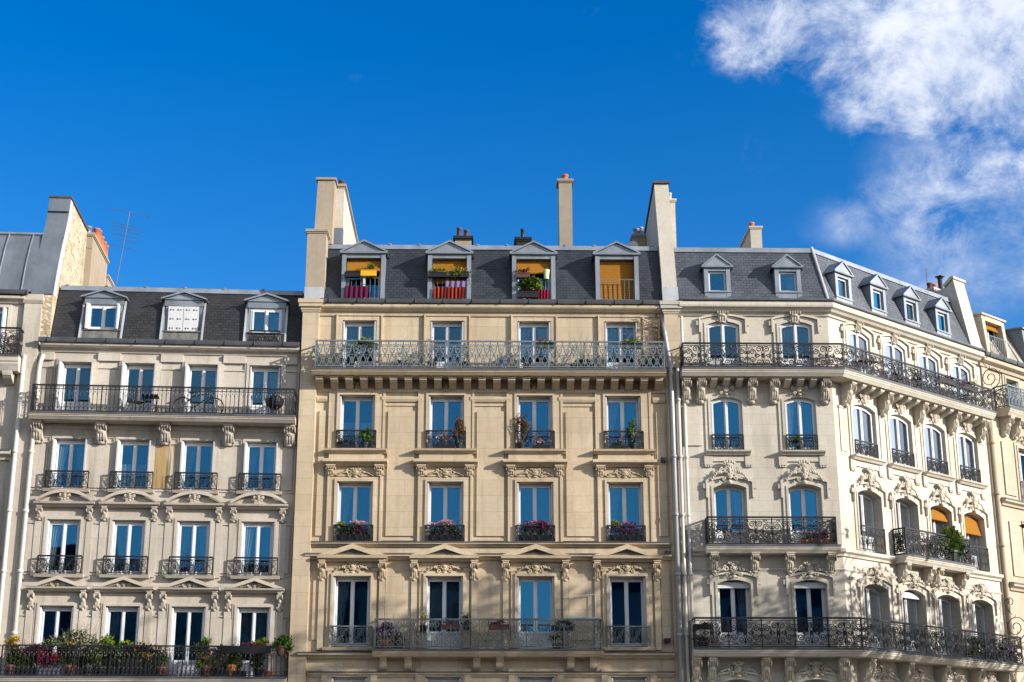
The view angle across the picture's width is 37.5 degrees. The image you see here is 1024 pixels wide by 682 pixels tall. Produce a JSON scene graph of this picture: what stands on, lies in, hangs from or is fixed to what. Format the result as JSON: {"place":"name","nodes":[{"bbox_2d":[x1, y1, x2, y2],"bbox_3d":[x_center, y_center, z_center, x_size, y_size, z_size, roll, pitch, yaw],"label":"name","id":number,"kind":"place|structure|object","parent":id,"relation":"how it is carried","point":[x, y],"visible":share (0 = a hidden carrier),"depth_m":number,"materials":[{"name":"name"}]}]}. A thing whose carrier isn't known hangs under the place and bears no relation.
{"place":"outdoors","nodes":[
{"label":"outdoors","id":0,"kind":"place"},
{"bbox_2d":[0,195,115,675],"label":"apartment building","id":1,"kind":"structure","parent":0,"point":[65,247],"depth_m":49.53,"materials":[{"name":"grey stone"}]},
{"bbox_2d":[0,305,11,352],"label":"window","id":2,"kind":"structure","parent":1,"relation":"in","point":[6,313],"depth_m":49.36,"materials":[{"name":"white paint"}]},
{"bbox_2d":[0,284,303,681],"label":"apartment building","id":3,"kind":"structure","parent":0,"point":[168,527],"depth_m":48.37,"materials":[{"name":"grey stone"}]},
{"bbox_2d":[0,635,21,675],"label":"potted plant","id":4,"kind":"object","parent":3,"relation":"on","point":[13,639],"visible":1,"depth_m":45.89,"materials":[{"name":"yellow plant"}]},
{"bbox_2d":[12,651,38,675],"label":"potted plant","id":5,"kind":"object","parent":3,"relation":"on","point":[31,662],"visible":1,"depth_m":45.82,"materials":[{"name":"green plant"}]},
{"bbox_2d":[20,643,56,675],"bbox_3d":[-14.396,9.691,45.976,1.143,1.028,0.437,1,-17,-4],"label":"potted plant","id":6,"kind":"object","parent":3,"relation":"on","point":[48,660],"visible":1,"depth_m":45.96,"materials":[{"name":"red plant"}]},
{"bbox_2d":[37,635,64,675],"bbox_3d":[-14.056,9.601,46.043,0.846,1.238,0.534,1,-17,-4],"label":"potted plant","id":7,"kind":"object","parent":3,"relation":"on","point":[54,641],"visible":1,"depth_m":45.98,"materials":[{"name":"green plant"}]},
{"bbox_2d":[21,602,86,675],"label":"window","id":8,"kind":"structure","parent":3,"relation":"in","point":[39,612],"depth_m":46.87,"materials":[{"name":"white paint"}]},
{"bbox_2d":[26,516,92,610],"bbox_3d":[-14.162,6.962,47.389,1.880,2.971,0.599,1,-17,-4],"label":"window","id":9,"kind":"structure","parent":3,"relation":"in","point":[56,581],"depth_m":47.41,"materials":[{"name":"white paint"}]},
{"bbox_2d":[33,435,95,520],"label":"window","id":10,"kind":"structure","parent":3,"relation":"in","point":[58,449],"depth_m":48.06,"materials":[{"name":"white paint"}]},
{"bbox_2d":[54,624,87,675],"bbox_3d":[-13.508,9.419,46.100,0.987,1.619,0.604,1,-17,-4],"label":"potted plant","id":11,"kind":"object","parent":3,"relation":"on","point":[68,639],"visible":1,"depth_m":46.09,"materials":[{"name":"green plant"}]},
{"bbox_2d":[53,358,98,409],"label":"window","id":12,"kind":"structure","parent":3,"relation":"in","point":[65,373],"depth_m":49.18,"materials":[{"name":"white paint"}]},
{"bbox_2d":[75,623,102,675],"bbox_3d":[-12.987,9.361,46.190,0.848,1.780,0.649,5,-18,-17],"label":"potted plant","id":13,"kind":"object","parent":3,"relation":"on","point":[86,657],"visible":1,"depth_m":46.12,"materials":[{"name":"green plant"}]},
{"bbox_2d":[84,303,120,328],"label":"window","id":14,"kind":"structure","parent":3,"relation":"in","point":[89,307],"depth_m":50.00,"materials":[{"name":"white paint"}]},
{"bbox_2d":[91,633,114,675],"bbox_3d":[-12.521,9.592,46.166,0.862,1.322,0.524,1,-17,-4],"label":"potted plant","id":15,"kind":"object","parent":3,"relation":"on","point":[106,641],"visible":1,"depth_m":46.15,"materials":[{"name":"green plant"}]},
{"bbox_2d":[97,650,126,675],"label":"potted plant","id":16,"kind":"object","parent":3,"relation":"on","point":[107,661],"visible":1,"depth_m":45.99,"materials":[{"name":"green plant"}]},
{"bbox_2d":[107,639,134,667],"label":"potted plant","id":17,"kind":"object","parent":3,"relation":"on","point":[122,660],"visible":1,"depth_m":46.03,"materials":[{"name":"green plant"}]},
{"bbox_2d":[89,602,152,675],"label":"window","id":18,"kind":"structure","parent":3,"relation":"in","point":[109,617],"depth_m":47.08,"materials":[{"name":"white paint"}]},
{"bbox_2d":[92,516,157,610],"bbox_3d":[-12.148,7.006,47.542,1.880,2.971,0.599,1,-17,-4],"label":"window","id":19,"kind":"structure","parent":3,"relation":"in","point":[116,563],"depth_m":47.60,"materials":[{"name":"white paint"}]},
{"bbox_2d":[99,436,160,521],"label":"window","id":20,"kind":"structure","parent":3,"relation":"in","point":[126,479],"depth_m":48.19,"materials":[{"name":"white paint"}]},
{"bbox_2d":[116,360,161,412],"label":"window","id":21,"kind":"structure","parent":3,"relation":"in","point":[123,379],"depth_m":49.30,"materials":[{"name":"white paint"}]},
{"bbox_2d":[127,638,166,675],"bbox_3d":[-11.178,9.640,46.238,1.229,1.268,0.522,1,-17,-4],"label":"potted plant","id":22,"kind":"object","parent":3,"relation":"on","point":[143,661],"visible":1,"depth_m":46.10,"materials":[{"name":"green plant"}]},
{"bbox_2d":[167,306,199,330],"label":"window","id":23,"kind":"structure","parent":3,"relation":"in","point":[180,318],"depth_m":50.20,"materials":[{"name":"white paint"}]},
{"bbox_2d":[156,603,217,674],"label":"window","id":24,"kind":"structure","parent":3,"relation":"in","point":[171,612],"depth_m":47.13,"materials":[{"name":"white paint"}]},
{"bbox_2d":[158,517,221,611],"bbox_3d":[-10.120,7.049,47.696,1.880,2.971,0.599,1,-17,-4],"label":"window","id":25,"kind":"structure","parent":3,"relation":"in","point":[188,583],"depth_m":47.75,"materials":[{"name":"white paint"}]},
{"bbox_2d":[164,437,224,522],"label":"window","id":26,"kind":"structure","parent":3,"relation":"in","point":[185,450],"depth_m":48.33,"materials":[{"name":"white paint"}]},
{"bbox_2d":[180,361,223,413],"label":"window","id":27,"kind":"structure","parent":3,"relation":"in","point":[187,370],"depth_m":49.50,"materials":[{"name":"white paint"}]},
{"bbox_2d":[193,637,219,674],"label":"potted plant","id":28,"kind":"object","parent":3,"relation":"on","point":[206,641],"visible":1,"depth_m":46.31,"materials":[{"name":"green plant"}]},
{"bbox_2d":[207,643,226,674],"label":"potted plant","id":29,"kind":"object","parent":3,"relation":"on","point":[215,659],"visible":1,"depth_m":46.32,"materials":[{"name":"green plant"}]},
{"bbox_2d":[224,653,243,676],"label":"potted plant","id":30,"kind":"object","parent":3,"relation":"on","point":[233,658],"visible":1,"depth_m":46.35,"materials":[{"name":"green plant"}]},
{"bbox_2d":[221,637,270,653],"bbox_3d":[-8.191,9.357,46.525,1.720,0.527,0.464,1,-17,-4],"label":"flower box","id":31,"kind":"object","parent":3,"relation":"attached to","point":[248,650],"visible":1,"depth_m":46.37,"materials":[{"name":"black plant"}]},
{"bbox_2d":[222,603,282,676],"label":"window","id":32,"kind":"structure","parent":3,"relation":"in","point":[247,625],"depth_m":47.39,"materials":[{"name":"white paint"}]},
{"bbox_2d":[224,518,285,611],"bbox_3d":[-8.106,7.092,47.849,1.880,2.971,0.599,1,-17,-4],"label":"window","id":33,"kind":"structure","parent":3,"relation":"in","point":[253,583],"depth_m":47.88,"materials":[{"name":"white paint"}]},
{"bbox_2d":[247,653,266,676],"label":"potted plant","id":34,"kind":"object","parent":3,"relation":"on","point":[261,659],"visible":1,"depth_m":46.38,"materials":[{"name":"green plant"}]},
{"bbox_2d":[228,438,287,522],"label":"window","id":35,"kind":"structure","parent":3,"relation":"in","point":[249,452],"depth_m":48.53,"materials":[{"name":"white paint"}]},
{"bbox_2d":[243,362,285,414],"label":"window","id":36,"kind":"structure","parent":3,"relation":"in","point":[277,376],"depth_m":49.71,"materials":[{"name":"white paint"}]},
{"bbox_2d":[249,309,282,341],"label":"window","id":37,"kind":"structure","parent":3,"relation":"in","point":[269,321],"depth_m":50.58,"materials":[{"name":"white paint"}]},
{"bbox_2d":[269,634,294,655],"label":"potted plant","id":38,"kind":"object","parent":3,"relation":"on","point":[281,640],"visible":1,"depth_m":46.51,"materials":[{"name":"green plant"}]},
{"bbox_2d":[0,0,1023,328],"label":"sky","id":39,"kind":"structure","parent":0,"point":[886,137],"materials":[{"name":"blue"}]},
{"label":"pavement","id":40,"kind":"structure","parent":0,"visible":0},
{"bbox_2d":[288,174,689,681],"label":"apartment building","id":41,"kind":"structure","parent":40,"relation":"on","point":[399,483],"depth_m":49.01,"materials":[{"name":"stone"}]},
{"bbox_2d":[321,669,376,681],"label":"window","id":42,"kind":"structure","parent":41,"relation":"in","point":[324,678],"depth_m":46.85,"materials":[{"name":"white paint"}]},
{"bbox_2d":[317,544,387,650],"bbox_3d":[-5.050,8.089,47.621,2.200,3.300,0.799,0,-17,-1],"label":"window","id":43,"kind":"structure","parent":41,"relation":"in","point":[337,593],"depth_m":47.63,"materials":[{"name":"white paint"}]},
{"bbox_2d":[337,520,369,539],"bbox_3d":[-5.063,6.145,48.160,1.123,0.873,0.438,0,-17,-1],"label":"flower box","id":44,"kind":"object","parent":41,"relation":"attached to","point":[364,534],"visible":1,"depth_m":48.09,"materials":[{"name":"black metal"}]},
{"bbox_2d":[322,458,387,540],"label":"window","id":45,"kind":"structure","parent":41,"relation":"in","point":[336,511],"depth_m":48.57,"materials":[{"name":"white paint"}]},
{"bbox_2d":[324,382,386,457],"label":"window","id":46,"kind":"structure","parent":41,"relation":"in","point":[375,448],"depth_m":49.24,"materials":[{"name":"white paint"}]},
{"bbox_2d":[344,286,368,297],"bbox_3d":[-5.183,-1.628,50.430,0.820,0.432,0.058,0,-17,-1],"label":"cloth","id":47,"kind":"object","parent":41,"relation":"attached to","point":[356,291],"visible":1,"depth_m":50.43,"materials":[{"name":"fabric"}]},
{"bbox_2d":[335,314,382,366],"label":"window","id":48,"kind":"structure","parent":41,"relation":"in","point":[349,329],"depth_m":50.21,"materials":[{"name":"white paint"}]},
{"bbox_2d":[346,260,380,297],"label":"window","id":49,"kind":"structure","parent":41,"relation":"in","point":[352,265],"depth_m":50.90,"materials":[{"name":"orange fabric"}]},
{"bbox_2d":[376,621,396,648],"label":"potted plant","id":50,"kind":"object","parent":41,"relation":"on","point":[389,631],"visible":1,"depth_m":46.91,"materials":[{"name":"green plant"}]},
{"bbox_2d":[415,669,470,681],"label":"window","id":51,"kind":"structure","parent":41,"relation":"in","point":[418,678],"depth_m":46.92,"materials":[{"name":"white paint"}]},
{"bbox_2d":[409,544,478,648],"bbox_3d":[-2.142,8.117,47.731,2.200,3.300,0.899,0,-17,-1],"label":"window","id":52,"kind":"structure","parent":41,"relation":"in","point":[449,597],"depth_m":47.75,"materials":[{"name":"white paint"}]},
{"bbox_2d":[428,519,460,539],"bbox_3d":[-2.173,6.022,48.247,1.122,0.690,0.449,0,-17,-1],"label":"flower box","id":53,"kind":"object","parent":41,"relation":"attached to","point":[449,528],"visible":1,"depth_m":48.16,"materials":[{"name":"black metal"}]},
{"bbox_2d":[413,459,477,540],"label":"window","id":54,"kind":"structure","parent":41,"relation":"in","point":[428,470],"depth_m":48.61,"materials":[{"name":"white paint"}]},
{"bbox_2d":[415,382,476,458],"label":"window","id":55,"kind":"structure","parent":41,"relation":"in","point":[438,407],"depth_m":49.30,"materials":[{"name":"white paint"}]},
{"bbox_2d":[423,314,469,365],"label":"window","id":56,"kind":"structure","parent":41,"relation":"in","point":[465,326],"depth_m":50.26,"materials":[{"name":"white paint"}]},
{"bbox_2d":[433,287,464,298],"bbox_3d":[-2.094,-1.603,50.493,1.060,0.412,0.058,0,-17,-1],"label":"cloth","id":57,"kind":"object","parent":41,"relation":"attached to","point":[449,292],"visible":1,"depth_m":50.49,"materials":[{"name":"fabric"}]},
{"bbox_2d":[432,261,466,298],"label":"window","id":58,"kind":"structure","parent":41,"relation":"in","point":[442,264],"depth_m":51.04,"materials":[{"name":"orange paint"}]},
{"bbox_2d":[447,266,471,283],"bbox_3d":[-1.771,-2.237,50.639,0.957,0.590,0.394,0,-17,-1],"label":"window box","id":59,"kind":"object","parent":41,"relation":"attached to","point":[457,273],"visible":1,"depth_m":50.57,"materials":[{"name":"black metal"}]},
{"bbox_2d":[512,413,530,448],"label":"potted plant","id":60,"kind":"object","parent":41,"relation":"on","point":[520,444],"visible":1,"depth_m":49.16,"materials":[{"name":"green plant"}]},
{"bbox_2d":[516,277,543,297],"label":"potted plant","id":61,"kind":"object","parent":41,"relation":"attached to","point":[530,283],"visible":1,"depth_m":50.54,"materials":[{"name":"green plant"}]},
{"bbox_2d":[516,261,550,298],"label":"window","id":62,"kind":"structure","parent":41,"relation":"in","point":[536,267],"depth_m":51.05,"materials":[{"name":"orange fabric"}]},
{"bbox_2d":[511,315,557,367],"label":"window","id":63,"kind":"structure","parent":41,"relation":"in","point":[519,332],"depth_m":50.35,"materials":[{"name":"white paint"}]},
{"bbox_2d":[504,382,565,458],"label":"window","id":64,"kind":"structure","parent":41,"relation":"in","point":[555,407],"depth_m":49.28,"materials":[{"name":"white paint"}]},
{"bbox_2d":[503,459,567,540],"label":"window","id":65,"kind":"structure","parent":41,"relation":"in","point":[518,470],"depth_m":48.68,"materials":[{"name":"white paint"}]},
{"bbox_2d":[519,519,552,539],"bbox_3d":[0.755,6.046,48.321,1.105,0.677,0.427,0,-17,-1],"label":"flower box","id":66,"kind":"object","parent":41,"relation":"attached to","point":[541,527],"visible":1,"depth_m":48.25,"materials":[{"name":"black metal"}]},
{"bbox_2d":[501,544,570,648],"bbox_3d":[0.749,8.107,47.711,2.200,3.300,0.730,0,-17,-1],"label":"window","id":67,"kind":"structure","parent":41,"relation":"in","point":[513,560],"depth_m":47.76,"materials":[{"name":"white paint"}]},
{"bbox_2d":[509,669,563,681],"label":"window","id":68,"kind":"structure","parent":41,"relation":"in","point":[512,678],"depth_m":46.97,"materials":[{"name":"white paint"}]},
{"bbox_2d":[600,262,634,298],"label":"window","id":69,"kind":"structure","parent":41,"relation":"in","point":[608,270],"depth_m":51.04,"materials":[{"name":"orange fabric"}]},
{"bbox_2d":[595,315,644,367],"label":"window","id":70,"kind":"structure","parent":41,"relation":"in","point":[606,332],"depth_m":50.41,"materials":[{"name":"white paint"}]},
{"bbox_2d":[593,383,655,458],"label":"window","id":71,"kind":"structure","parent":41,"relation":"in","point":[606,409],"depth_m":49.41,"materials":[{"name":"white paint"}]},
{"bbox_2d":[592,459,656,541],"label":"window","id":72,"kind":"structure","parent":41,"relation":"in","point":[608,495],"depth_m":48.75,"materials":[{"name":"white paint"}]},
{"bbox_2d":[609,520,642,539],"bbox_3d":[3.645,6.042,48.408,1.050,0.728,0.438,0,-17,-1],"label":"flower box","id":73,"kind":"object","parent":41,"relation":"attached to","point":[615,522],"visible":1,"depth_m":48.31,"materials":[{"name":"black metal"}]},
{"bbox_2d":[592,544,661,650],"bbox_3d":[3.648,8.121,47.773,2.200,3.300,0.730,0,-17,-1],"label":"window","id":74,"kind":"structure","parent":41,"relation":"in","point":[602,561],"depth_m":47.81,"materials":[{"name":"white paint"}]},
{"bbox_2d":[601,669,656,681],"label":"window","id":75,"kind":"structure","parent":41,"relation":"in","point":[605,678],"depth_m":47.04,"materials":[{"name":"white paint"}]},
{"bbox_2d":[621,312,662,365],"bbox_3d":[4.229,0.116,50.098,1.604,2.254,0.214,0,-17,-1],"label":"climbing vine","id":76,"kind":"object","parent":41,"relation":"attached to","point":[658,330],"visible":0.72,"depth_m":50.19,"materials":[{"name":"brown plant"}]},
{"bbox_2d":[674,222,1023,681],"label":"apartment building","id":77,"kind":"structure","parent":40,"relation":"on","point":[881,478],"depth_m":50.22,"materials":[{"name":"beige stone"}]},
{"bbox_2d":[696,311,748,365],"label":"window","id":78,"kind":"structure","parent":77,"relation":"in","point":[722,317],"depth_m":50.42,"materials":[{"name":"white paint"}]},
{"bbox_2d":[704,383,752,466],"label":"window","id":79,"kind":"structure","parent":77,"relation":"in","point":[742,453],"depth_m":49.38,"materials":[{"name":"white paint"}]},
{"bbox_2d":[703,459,756,542],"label":"window","id":80,"kind":"structure","parent":77,"relation":"in","point":[738,494],"depth_m":48.86,"materials":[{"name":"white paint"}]},
{"bbox_2d":[707,561,760,645],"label":"window","id":81,"kind":"structure","parent":77,"relation":"in","point":[742,589],"depth_m":47.96,"materials":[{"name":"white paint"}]},
{"bbox_2d":[716,661,761,681],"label":"window","id":82,"kind":"structure","parent":77,"relation":"in","point":[722,676],"depth_m":47.09,"materials":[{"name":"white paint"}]},
{"bbox_2d":[779,273,796,290],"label":"window","id":83,"kind":"structure","parent":77,"relation":"in","point":[786,283],"depth_m":51.13,"materials":[{"name":"blue glass"}]},
{"bbox_2d":[768,311,821,365],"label":"window","id":84,"kind":"structure","parent":77,"relation":"in","point":[785,333],"depth_m":50.48,"materials":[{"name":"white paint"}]},
{"bbox_2d":[778,383,827,467],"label":"window","id":85,"kind":"structure","parent":77,"relation":"in","point":[789,452],"depth_m":49.50,"materials":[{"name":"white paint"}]},
{"bbox_2d":[778,459,830,542],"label":"window","id":86,"kind":"structure","parent":77,"relation":"in","point":[785,483],"depth_m":48.90,"materials":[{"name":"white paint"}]},
{"bbox_2d":[783,561,836,647],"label":"window","id":87,"kind":"structure","parent":77,"relation":"in","point":[829,579],"depth_m":47.99,"materials":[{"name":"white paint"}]},
{"bbox_2d":[793,661,838,681],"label":"window","id":88,"kind":"structure","parent":77,"relation":"in","point":[815,673],"depth_m":47.13,"materials":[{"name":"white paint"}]},
{"bbox_2d":[839,320,875,374],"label":"window","id":89,"kind":"structure","parent":77,"relation":"in","point":[850,331],"depth_m":51.49,"materials":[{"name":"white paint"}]},
{"bbox_2d":[847,391,886,477],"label":"window","id":90,"kind":"structure","parent":77,"relation":"in","point":[862,454],"depth_m":50.58,"materials":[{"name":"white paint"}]},
{"bbox_2d":[850,466,887,554],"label":"window","id":91,"kind":"structure","parent":77,"relation":"in","point":[866,540],"depth_m":49.92,"materials":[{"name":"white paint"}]},
{"bbox_2d":[856,566,895,650],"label":"window","id":92,"kind":"structure","parent":77,"relation":"in","point":[869,596],"depth_m":49.17,"materials":[{"name":"white paint"}]},
{"bbox_2d":[870,664,900,681],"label":"window","id":93,"kind":"structure","parent":77,"relation":"in","point":[882,676],"depth_m":48.17,"materials":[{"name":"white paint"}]},
{"bbox_2d":[876,332,910,385],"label":"window","id":94,"kind":"structure","parent":77,"relation":"in","point":[891,350],"depth_m":52.81,"materials":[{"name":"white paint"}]},
{"bbox_2d":[885,401,922,485],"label":"window","id":95,"kind":"structure","parent":77,"relation":"in","point":[896,428],"depth_m":51.91,"materials":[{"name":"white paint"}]},
{"bbox_2d":[888,475,923,554],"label":"window","id":96,"kind":"structure","parent":77,"relation":"in","point":[900,510],"depth_m":51.39,"materials":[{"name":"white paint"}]},
{"bbox_2d":[895,572,932,654],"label":"window","id":97,"kind":"structure","parent":77,"relation":"in","point":[907,604],"depth_m":50.47,"materials":[{"name":"white paint"}]},
{"bbox_2d":[909,668,934,681],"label":"window","id":98,"kind":"structure","parent":77,"relation":"in","point":[921,674],"depth_m":49.47,"materials":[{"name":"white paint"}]},
{"bbox_2d":[911,343,943,394],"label":"window","id":99,"kind":"structure","parent":77,"relation":"in","point":[924,359],"depth_m":54.10,"materials":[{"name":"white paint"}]},
{"bbox_2d":[919,411,956,492],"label":"window","id":100,"kind":"structure","parent":77,"relation":"in","point":[933,463],"depth_m":53.19,"materials":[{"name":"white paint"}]},
{"bbox_2d":[924,483,957,560],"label":"window","id":101,"kind":"structure","parent":77,"relation":"in","point":[936,518],"depth_m":52.61,"materials":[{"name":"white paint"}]},
{"bbox_2d":[926,525,965,561],"bbox_3d":[14.834,6.900,51.638,2.248,1.304,0.622,14,-22,-39],"label":"potted plant","id":102,"kind":"object","parent":77,"relation":"on","point":[954,547],"visible":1,"depth_m":51.62,"materials":[{"name":"green plant"}]},
{"bbox_2d":[931,577,965,656],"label":"window","id":103,"kind":"structure","parent":77,"relation":"in","point":[942,606],"depth_m":51.79,"materials":[{"name":"white paint"}]},
{"bbox_2d":[944,354,975,404],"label":"window","id":104,"kind":"structure","parent":77,"relation":"in","point":[957,370],"depth_m":55.40,"materials":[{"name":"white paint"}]},
{"bbox_2d":[953,420,988,499],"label":"window","id":105,"kind":"structure","parent":77,"relation":"in","point":[964,454],"depth_m":54.49,"materials":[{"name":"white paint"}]},
{"bbox_2d":[957,490,990,571],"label":"window","id":106,"kind":"structure","parent":77,"relation":"in","point":[970,529],"depth_m":53.87,"materials":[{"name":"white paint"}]},
{"bbox_2d":[965,583,998,652],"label":"window","id":107,"kind":"structure","parent":77,"relation":"in","point":[975,610],"depth_m":53.12,"materials":[{"name":"white paint"}]},
{"bbox_2d":[972,312,1023,681],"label":"apartment building","id":108,"kind":"structure","parent":40,"relation":"on","point":[1002,346],"depth_m":56.19,"materials":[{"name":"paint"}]},
{"bbox_2d":[1001,373,1020,406],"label":"window","id":109,"kind":"structure","parent":108,"relation":"in","point":[1004,376],"depth_m":57.69,"materials":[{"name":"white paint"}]},
{"bbox_2d":[1013,435,1023,500],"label":"window","id":110,"kind":"structure","parent":108,"relation":"in","point":[1019,456],"depth_m":56.71,"materials":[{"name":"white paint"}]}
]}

